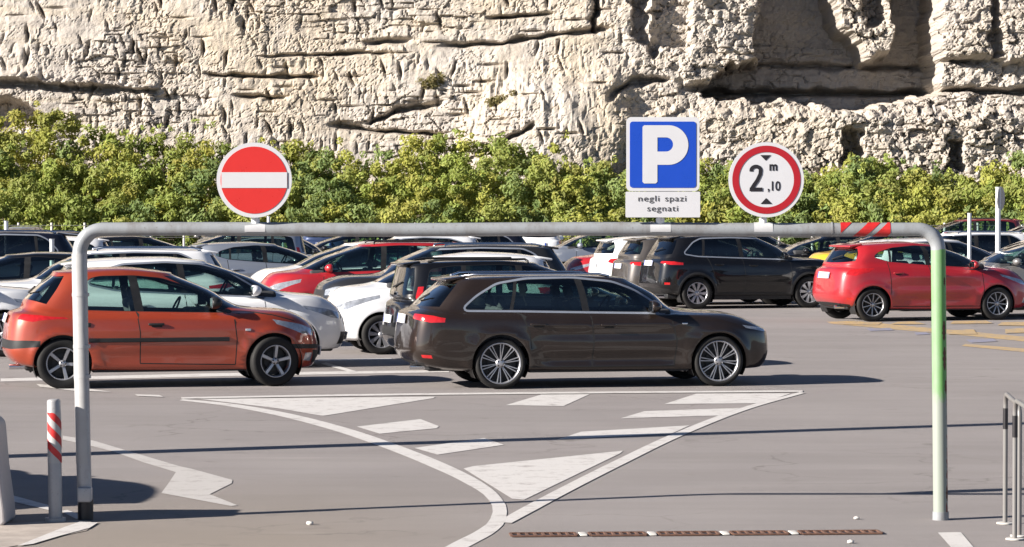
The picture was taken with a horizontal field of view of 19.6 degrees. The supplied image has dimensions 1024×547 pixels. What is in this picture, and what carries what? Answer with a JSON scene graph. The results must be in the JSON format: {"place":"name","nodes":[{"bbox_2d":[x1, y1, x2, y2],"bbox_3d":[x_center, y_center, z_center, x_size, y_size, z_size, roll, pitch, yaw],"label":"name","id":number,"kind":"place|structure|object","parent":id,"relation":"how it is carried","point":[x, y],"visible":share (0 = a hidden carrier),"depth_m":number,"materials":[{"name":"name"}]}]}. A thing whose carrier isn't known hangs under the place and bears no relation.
{"place":"outdoors","nodes":[
{"label":"outdoors","id":0,"kind":"place"},
{"bbox_2d":[0,520,93,546],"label":"pavement","id":1,"kind":"structure","parent":0,"point":[13,534],"depth_m":21.03,"materials":[{"name":"concrete"}]},
{"bbox_2d":[45,399,65,521],"bbox_3d":[-3.329,1.362,21.638,0.150,0.897,0.150,0,1,0],"label":"striped bollard","id":2,"kind":"object","parent":1,"relation":"on","point":[54,440],"visible":1,"depth_m":21.60,"materials":[{"name":"grey metal"}]},
{"bbox_2d":[0,196,988,251],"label":"bank","id":3,"kind":"structure","parent":0,"point":[377,239],"depth_m":122.26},
{"bbox_2d":[0,100,1023,249],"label":"shrubbery","id":4,"kind":"object","parent":3,"relation":"on","point":[59,190],"visible":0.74,"depth_m":118.74,"materials":[{"name":"green plant"}]},
{"bbox_2d":[0,223,1009,250],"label":"wire fence","id":5,"kind":"object","parent":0,"point":[51,225],"visible":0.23,"depth_m":112.14,"materials":[{"name":"metal"}]},
{"bbox_2d":[0,299,1023,546],"bbox_3d":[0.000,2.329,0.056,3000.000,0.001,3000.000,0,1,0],"label":"ground","id":6,"kind":"structure","parent":0,"point":[844,439],"depth_m":27.73,"materials":[{"name":"grey asphalt"}]},
{"bbox_2d":[4,221,7,229],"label":"thin pole","id":7,"kind":"object","parent":6,"relation":"on","point":[5,225],"visible":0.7,"depth_m":69.95,"materials":[{"name":"grey metal"}]},
{"bbox_2d":[0,416,15,524],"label":"barrier block","id":8,"kind":"structure","parent":6,"relation":"on","point":[7,508],"depth_m":21.56,"materials":[{"name":"grey concrete"}]},
{"bbox_2d":[0,285,43,356],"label":"crossover car","id":9,"kind":"object","parent":6,"relation":"on","point":[11,297],"visible":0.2,"depth_m":44.74,"materials":[{"name":"white paint"}]},
{"bbox_2d":[8,226,45,229],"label":"hatchback car","id":10,"kind":"object","parent":6,"relation":"on","point":[25,228],"visible":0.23,"depth_m":106.19,"materials":[{"name":"silver paint"}]},
{"bbox_2d":[0,230,72,276],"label":"suv car","id":11,"kind":"object","parent":6,"relation":"on","point":[17,241],"visible":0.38,"depth_m":61.48,"materials":[{"name":"blue paint"}]},
{"bbox_2d":[14,496,77,518],"bbox_3d":[-3.613,1.780,22.737,0.162,0.001,2.069,-1,2,-28],"label":"kerb line","id":12,"kind":"object","parent":6,"relation":"on","point":[39,505],"visible":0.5,"depth_m":22.84,"materials":[{"name":"white paint"}]},
{"bbox_2d":[49,239,54,265],"bbox_3d":[-8.835,0.147,57.020,0.104,1.622,0.101,0,1,0],"label":"thin pole","id":13,"kind":"object","parent":6,"relation":"on","point":[51,248],"visible":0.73,"depth_m":56.97,"materials":[{"name":"grey metal"}]},
{"bbox_2d":[0,252,111,279],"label":"hatchback car","id":14,"kind":"object","parent":6,"relation":"on","point":[25,260],"visible":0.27,"depth_m":50.49,"materials":[{"name":"black paint"}]},
{"bbox_2d":[18,522,97,545],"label":"kerb line","id":15,"kind":"object","parent":6,"relation":"on","point":[75,527],"visible":1,"depth_m":20.99,"materials":[{"name":"white paint"}]},
{"bbox_2d":[50,230,79,235],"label":"estate car","id":16,"kind":"object","parent":6,"relation":"on","point":[73,233],"visible":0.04,"depth_m":83.48,"materials":[{"name":"black paint"}]},
{"bbox_2d":[66,236,111,255],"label":"city car","id":17,"kind":"object","parent":6,"relation":"on","point":[95,242],"visible":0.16,"depth_m":70.74,"materials":[{"name":"white paint"}]},
{"bbox_2d":[0,246,234,293],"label":"suv car","id":18,"kind":"object","parent":6,"relation":"on","point":[211,282],"visible":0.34,"depth_m":47.14,"materials":[{"name":"white paint"}]},
{"bbox_2d":[101,222,152,245],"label":"suv car","id":19,"kind":"object","parent":6,"relation":"on","point":[118,243],"visible":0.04,"depth_m":103.86,"materials":[{"name":"black paint"}]},
{"bbox_2d":[88,236,175,256],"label":"hatchback car","id":20,"kind":"object","parent":6,"relation":"on","point":[139,240],"visible":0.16,"depth_m":75.51,"materials":[{"name":"black paint"}]},
{"bbox_2d":[63,436,235,505],"bbox_3d":[-3.141,1.696,26.196,0.763,0.001,7.227,0,1,-17],"label":"direction arrow","id":21,"kind":"object","parent":6,"relation":"on","point":[192,483],"visible":0.97,"depth_m":24.80,"materials":[{"name":"white paint"}]},
{"bbox_2d":[2,267,320,388],"bbox_3d":[-4.484,0.661,38.025,4.046,1.508,1.781,0,1,-13],"label":"hatchback car","id":22,"kind":"object","parent":6,"relation":"on","point":[261,345],"visible":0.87,"depth_m":37.28,"materials":[{"name":"orange paint"}]},
{"bbox_2d":[37,363,356,396],"bbox_3d":[-4.046,1.374,39.414,2.709,0.001,7.602,1,1,21],"label":"bay line","id":23,"kind":"object","parent":6,"relation":"on","point":[327,364],"visible":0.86,"depth_m":37.38,"materials":[{"name":"white paint"}]},
{"bbox_2d":[59,256,347,356],"bbox_3d":[-4.524,0.534,42.228,4.346,1.560,1.957,0,1,-13],"label":"crossover car","id":24,"kind":"object","parent":6,"relation":"on","point":[322,316],"visible":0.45,"depth_m":41.73,"materials":[{"name":"white paint"}]},
{"bbox_2d":[194,236,250,251],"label":"people carrier","id":25,"kind":"object","parent":6,"relation":"on","point":[204,238],"visible":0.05,"depth_m":105.05,"materials":[{"name":"grey paint"}]},
{"bbox_2d":[1,370,448,380],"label":"bay line","id":26,"kind":"object","parent":6,"relation":"on","point":[196,375],"visible":0.86,"depth_m":40.05,"materials":[{"name":"white paint"}]},
{"bbox_2d":[188,236,305,261],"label":"people carrier","id":27,"kind":"object","parent":6,"relation":"on","point":[296,242],"visible":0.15,"depth_m":73.08,"materials":[{"name":"blue paint"}]},
{"bbox_2d":[203,236,226,243],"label":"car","id":28,"kind":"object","parent":27,"relation":"in","point":[225,236],"depth_m":74.04,"materials":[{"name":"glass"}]},
{"bbox_2d":[300,236,305,251],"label":"rear window","id":29,"kind":"structure","parent":27,"relation":"in","point":[301,239],"depth_m":73.97,"materials":[{"name":"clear glass"}]},
{"bbox_2d":[190,242,327,276],"bbox_3d":[-5.204,0.050,64.023,4.066,1.480,1.882,0,1,-14],"label":"hatchback car","id":30,"kind":"object","parent":6,"relation":"on","point":[249,268],"visible":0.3,"depth_m":63.26,"materials":[{"name":"silver paint"}]},
{"bbox_2d":[210,236,321,255],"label":"estate car","id":31,"kind":"object","parent":6,"relation":"on","point":[313,249],"visible":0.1,"depth_m":78.38,"materials":[{"name":"grey paint"}]},
{"bbox_2d":[302,236,347,247],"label":"hatchback car","id":32,"kind":"object","parent":6,"relation":"on","point":[313,239],"visible":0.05,"depth_m":104.16,"materials":[{"name":"blue paint"}]},
{"bbox_2d":[181,399,506,546],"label":"road marking","id":33,"kind":"object","parent":6,"relation":"on","point":[492,525],"visible":1,"depth_m":26.12,"materials":[{"name":"white paint"}]},
{"bbox_2d":[251,241,441,281],"bbox_3d":[-3.211,0.118,59.517,4.346,1.560,1.957,0,1,-12],"label":"crossover car","id":34,"kind":"object","parent":6,"relation":"on","point":[260,275],"visible":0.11,"depth_m":59.05,"materials":[{"name":"white paint"}]},
{"bbox_2d":[308,236,391,251],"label":"hatchback car","id":35,"kind":"object","parent":6,"relation":"on","point":[321,246],"visible":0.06,"depth_m":83.40,"materials":[{"name":"black paint"}]},
{"bbox_2d":[318,358,391,360],"bbox_3d":[-2.318,1.271,43.887,1.228,0.001,0.427,0,1,-17],"label":"road marking","id":36,"kind":"object","parent":6,"relation":"on","point":[355,359],"visible":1,"depth_m":43.87,"materials":[{"name":"white paint"}]},
{"bbox_2d":[261,240,451,293],"bbox_3d":[-2.741,0.189,55.318,4.130,1.620,1.898,0,1,-12],"label":"people carrier","id":37,"kind":"object","parent":6,"relation":"on","point":[308,278],"visible":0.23,"depth_m":54.70,"materials":[{"name":"red paint"}]},
{"bbox_2d":[312,248,362,268],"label":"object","id":38,"kind":"structure","parent":37,"relation":"in","point":[326,261],"depth_m":55.82,"materials":[{"name":"glass"}]},
{"bbox_2d":[328,246,431,267],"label":"estate car","id":39,"kind":"object","parent":6,"relation":"on","point":[352,259],"visible":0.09,"depth_m":59.67,"materials":[{"name":"red paint"}]},
{"bbox_2d":[328,236,480,263],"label":"crossover car","id":40,"kind":"object","parent":6,"relation":"on","point":[392,258],"visible":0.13,"depth_m":70.63,"materials":[{"name":"white paint"}]},
{"bbox_2d":[327,252,551,354],"bbox_3d":[-1.112,0.439,46.321,3.820,1.553,1.820,0,1,-12],"label":"city car","id":41,"kind":"object","parent":6,"relation":"on","point":[361,307],"visible":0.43,"depth_m":45.38,"materials":[{"name":"white paint"}]},
{"bbox_2d":[314,242,566,298],"bbox_3d":[-1.186,0.288,51.019,4.558,1.630,1.935,0,1,-12],"label":"suv car","id":42,"kind":"object","parent":6,"relation":"on","point":[326,288],"visible":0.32,"depth_m":50.54,"materials":[{"name":"grey paint"}]},
{"bbox_2d":[378,236,525,255],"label":"suv car","id":43,"kind":"object","parent":6,"relation":"on","point":[502,239],"visible":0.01,"depth_m":72.53,"materials":[{"name":"blue paint"}]},
{"bbox_2d":[181,390,802,398],"bbox_3d":[-0.176,1.457,35.960,7.649,0.001,0.512,0,1,-10],"label":"road marking","id":44,"kind":"object","parent":6,"relation":"on","point":[491,393],"visible":1,"depth_m":36.02,"materials":[{"name":"white paint"}]},
{"bbox_2d":[205,393,789,499],"bbox_3d":[-0.154,1.613,29.660,7.090,0.001,12.914,0,1,0],"label":"road marking","id":45,"kind":"object","parent":6,"relation":"on","point":[522,480],"visible":1,"depth_m":30.50,"materials":[{"name":"white paint"}]},
{"bbox_2d":[382,257,631,346],"bbox_3d":[0.194,0.545,42.028,4.006,1.547,1.898,0,1,-13],"label":"people carrier","id":46,"kind":"object","parent":6,"relation":"on","point":[401,295],"visible":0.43,"depth_m":41.36,"materials":[{"name":"black paint"}]},
{"bbox_2d":[390,267,403,294],"bbox_3d":[-1.568,0.099,41.610,0.200,0.384,1.308,0,1,-13],"label":"rear window","id":47,"kind":"structure","parent":46,"relation":"in","point":[398,272],"depth_m":41.59,"materials":[{"name":"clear glass"}]},
{"bbox_2d":[510,266,573,291],"bbox_3d":[0.395,0.083,42.711,1.104,0.449,0.230,0,1,-13],"label":"side window","id":48,"kind":"structure","parent":46,"relation":"in","point":[523,268],"depth_m":42.61,"materials":[{"name":"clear glass"}]},
{"bbox_2d":[72,222,948,520],"bbox_3d":[-0.009,0.716,21.740,6.428,2.186,0.144,0,1,0],"label":"height barrier","id":49,"kind":"object","parent":6,"relation":"on","point":[92,232],"visible":1,"depth_m":21.69,"materials":[{"name":"grey metal"}]},
{"bbox_2d":[217,142,291,231],"bbox_3d":[-1.879,-0.631,21.690,0.549,0.652,0.130,0,1,0],"label":"no entry sign","id":50,"kind":"object","parent":49,"relation":"attached to","point":[254,181],"visible":1,"depth_m":21.62,"materials":[{"name":"red metal"}]},
{"bbox_2d":[626,117,699,231],"bbox_3d":[1.100,-0.723,21.688,0.543,0.836,0.130,0,1,0],"label":"parking sign","id":51,"kind":"object","parent":49,"relation":"attached to","point":[662,158],"visible":1,"depth_m":21.62,"materials":[{"name":"blue metal"}]},
{"bbox_2d":[728,142,803,231],"bbox_3d":[1.853,-0.632,21.691,0.549,0.654,0.129,0,1,0],"label":"height limit sign","id":52,"kind":"object","parent":49,"relation":"attached to","point":[765,179],"visible":1,"depth_m":21.63,"materials":[{"name":"white metal"}]},
{"bbox_2d":[522,236,563,245],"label":"hatchback car","id":53,"kind":"object","parent":6,"relation":"on","point":[549,240],"visible":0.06,"depth_m":104.16,"materials":[{"name":"white paint"}]},
{"bbox_2d":[394,271,767,388],"bbox_3d":[0.898,0.694,38.069,4.762,1.440,2.001,0,1,-12],"label":"estate car","id":54,"kind":"object","parent":6,"relation":"on","point":[442,324],"visible":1,"depth_m":37.25,"materials":[{"name":"brown paint"}]},
{"bbox_2d":[552,236,637,263],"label":"people carrier","id":55,"kind":"object","parent":6,"relation":"on","point":[565,251],"visible":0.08,"depth_m":83.10,"materials":[{"name":"silver paint"}]},
{"bbox_2d":[565,236,586,245],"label":"side window","id":56,"kind":"structure","parent":55,"relation":"in","point":[573,241],"depth_m":84.52,"materials":[{"name":"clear glass"}]},
{"bbox_2d":[563,244,642,271],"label":"hatchback car","id":57,"kind":"object","parent":6,"relation":"on","point":[578,263],"visible":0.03,"depth_m":73.55,"materials":[{"name":"red paint"}]},
{"bbox_2d":[588,236,655,292],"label":"city car","id":58,"kind":"object","parent":6,"relation":"on","point":[603,259],"visible":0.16,"depth_m":70.47,"materials":[{"name":"white paint"}]},
{"bbox_2d":[497,392,803,522],"bbox_3d":[1.611,1.628,28.962,0.395,0.001,15.251,0,1,14],"label":"road marking","id":59,"kind":"object","parent":6,"relation":"on","point":[545,499],"visible":1,"depth_m":26.19,"materials":[{"name":"white paint"}]},
{"bbox_2d":[611,236,772,303],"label":"crossover car","id":60,"kind":"object","parent":6,"relation":"on","point":[627,263],"visible":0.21,"depth_m":67.12,"materials":[{"name":"paint"}]},
{"bbox_2d":[509,529,882,536],"bbox_3d":[1.290,1.821,20.808,2.620,0.012,0.204,0,1,-4],"label":"drain grating","id":61,"kind":"object","parent":6,"relation":"on","point":[691,533],"visible":1,"depth_m":20.80,"materials":[{"name":"metal"}]},
{"bbox_2d":[639,236,823,308],"bbox_3d":[5.071,-0.068,65.807,4.425,1.630,1.935,0,1,-17],"label":"suv car","id":62,"kind":"object","parent":6,"relation":"on","point":[695,272],"visible":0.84,"depth_m":64.88,"materials":[{"name":"black paint"}]},
{"bbox_2d":[747,237,809,253],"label":"crossover car","id":63,"kind":"object","parent":6,"relation":"on","point":[780,245],"visible":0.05,"depth_m":89.56,"materials":[{"name":"grey paint"}]},
{"bbox_2d":[760,236,883,257],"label":"hatchback car","id":64,"kind":"object","parent":6,"relation":"on","point":[791,251],"visible":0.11,"depth_m":78.65,"materials":[{"name":"yellow paint"}]},
{"bbox_2d":[817,240,850,249],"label":"hatchback car","id":65,"kind":"object","parent":6,"relation":"on","point":[841,241],"visible":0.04,"depth_m":104.53,"materials":[{"name":"blue paint"}]},
{"bbox_2d":[809,236,923,259],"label":"city car","id":66,"kind":"object","parent":6,"relation":"on","point":[825,254],"visible":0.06,"depth_m":74.09,"materials":[{"name":"yellow paint"}]},
{"bbox_2d":[812,241,1023,321],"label":"hatchback car","id":67,"kind":"object","parent":6,"relation":"on","point":[865,284],"visible":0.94,"depth_m":58.24,"materials":[{"name":"red paint"}]},
{"bbox_2d":[828,321,1023,340],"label":"bay line","id":68,"kind":"object","parent":6,"relation":"on","point":[978,334],"visible":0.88,"depth_m":54.20,"materials":[{"name":"yellow paint"}]},
{"bbox_2d":[868,328,995,342],"bbox_3d":[7.354,1.074,51.949,0.975,0.001,5.833,0,1,-14],"label":"bay symbol","id":69,"kind":"object","parent":6,"relation":"on","point":[922,333],"visible":1,"depth_m":52.08,"materials":[{"name":"yellow paint"}]},
{"bbox_2d":[844,321,1023,333],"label":"bay line","id":70,"kind":"object","parent":6,"relation":"on","point":[972,331],"visible":1,"depth_m":56.73,"materials":[{"name":"yellow paint"}]},
{"bbox_2d":[854,238,1023,310],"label":"crossover car","id":71,"kind":"object","parent":6,"relation":"on","point":[977,253],"visible":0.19,"depth_m":64.08,"materials":[{"name":"white paint"}]},
{"bbox_2d":[876,231,1023,258],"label":"suv car","id":72,"kind":"object","parent":6,"relation":"on","point":[984,240],"visible":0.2,"depth_m":71.49,"materials":[{"name":"white paint"}]},
{"bbox_2d":[938,532,972,546],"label":"kerb line","id":73,"kind":"object","parent":6,"relation":"on","point":[955,539],"visible":1,"depth_m":20.47,"materials":[{"name":"white paint"}]},
{"bbox_2d":[967,213,971,259],"bbox_3d":[9.741,-0.239,63.213,0.097,2.097,0.094,0,1,0],"label":"thin pole","id":74,"kind":"object","parent":6,"relation":"on","point":[969,237],"visible":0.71,"depth_m":63.16,"materials":[{"name":"grey metal"}]},
{"bbox_2d":[935,218,1022,232],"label":"people carrier","id":75,"kind":"object","parent":6,"relation":"on","point":[1014,223],"visible":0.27,"depth_m":103.74,"materials":[{"name":"paint"}]},
{"bbox_2d":[1009,222,1021,231],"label":"rear window","id":76,"kind":"structure","parent":75,"relation":"in","point":[1011,225],"depth_m":104.83,"materials":[{"name":"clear glass"}]},
{"bbox_2d":[962,344,1023,351],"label":"bay line","id":77,"kind":"object","parent":6,"relation":"on","point":[1000,348],"visible":1,"depth_m":47.49,"materials":[{"name":"yellow paint"}]},
{"bbox_2d":[970,243,1023,314],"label":"people carrier","id":78,"kind":"object","parent":6,"relation":"on","point":[1016,265],"visible":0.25,"depth_m":60.40,"materials":[{"name":"grey paint"}]},
{"bbox_2d":[995,187,1004,262],"bbox_3d":[10.111,-0.476,61.565,0.125,2.650,0.479,1,2,35],"label":"sign pole","id":79,"kind":"object","parent":6,"relation":"on","point":[1000,199],"visible":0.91,"depth_m":61.45,"materials":[{"name":"grey metal"}]},
{"bbox_2d":[991,240,1023,261],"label":"crossover car","id":80,"kind":"object","parent":6,"relation":"on","point":[1008,258],"visible":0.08,"depth_m":68.21,"materials":[{"name":"beige paint"}]},
{"bbox_2d":[996,392,1023,536],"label":"hoop stand","id":81,"kind":"object","parent":6,"relation":"on","point":[1009,396],"visible":0.81,"depth_m":21.31,"materials":[{"name":"metal"}]},
{"bbox_2d":[1006,399,1023,540],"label":"hoop stand","id":82,"kind":"object","parent":6,"relation":"on","point":[1016,403],"visible":1,"depth_m":20.44,"materials":[{"name":"metal"}]},
{"bbox_2d":[0,0,1023,198],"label":"cliff","id":83,"kind":"structure","parent":0,"point":[813,86],"depth_m":130.98,"materials":[{"name":"stone"}]},
{"bbox_2d":[417,71,445,88],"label":"dry bush","id":84,"kind":"object","parent":83,"relation":"on","point":[431,81],"visible":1,"depth_m":130.49,"materials":[{"name":"green plant"}]},
{"bbox_2d":[484,89,516,106],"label":"dry bush","id":85,"kind":"object","parent":83,"relation":"on","point":[495,100],"visible":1,"depth_m":129.32,"materials":[{"name":"green plant"}]},
{"bbox_2d":[1009,224,1023,230],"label":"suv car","id":86,"kind":"object","parent":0,"point":[1020,228],"visible":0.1,"depth_m":95.97,"materials":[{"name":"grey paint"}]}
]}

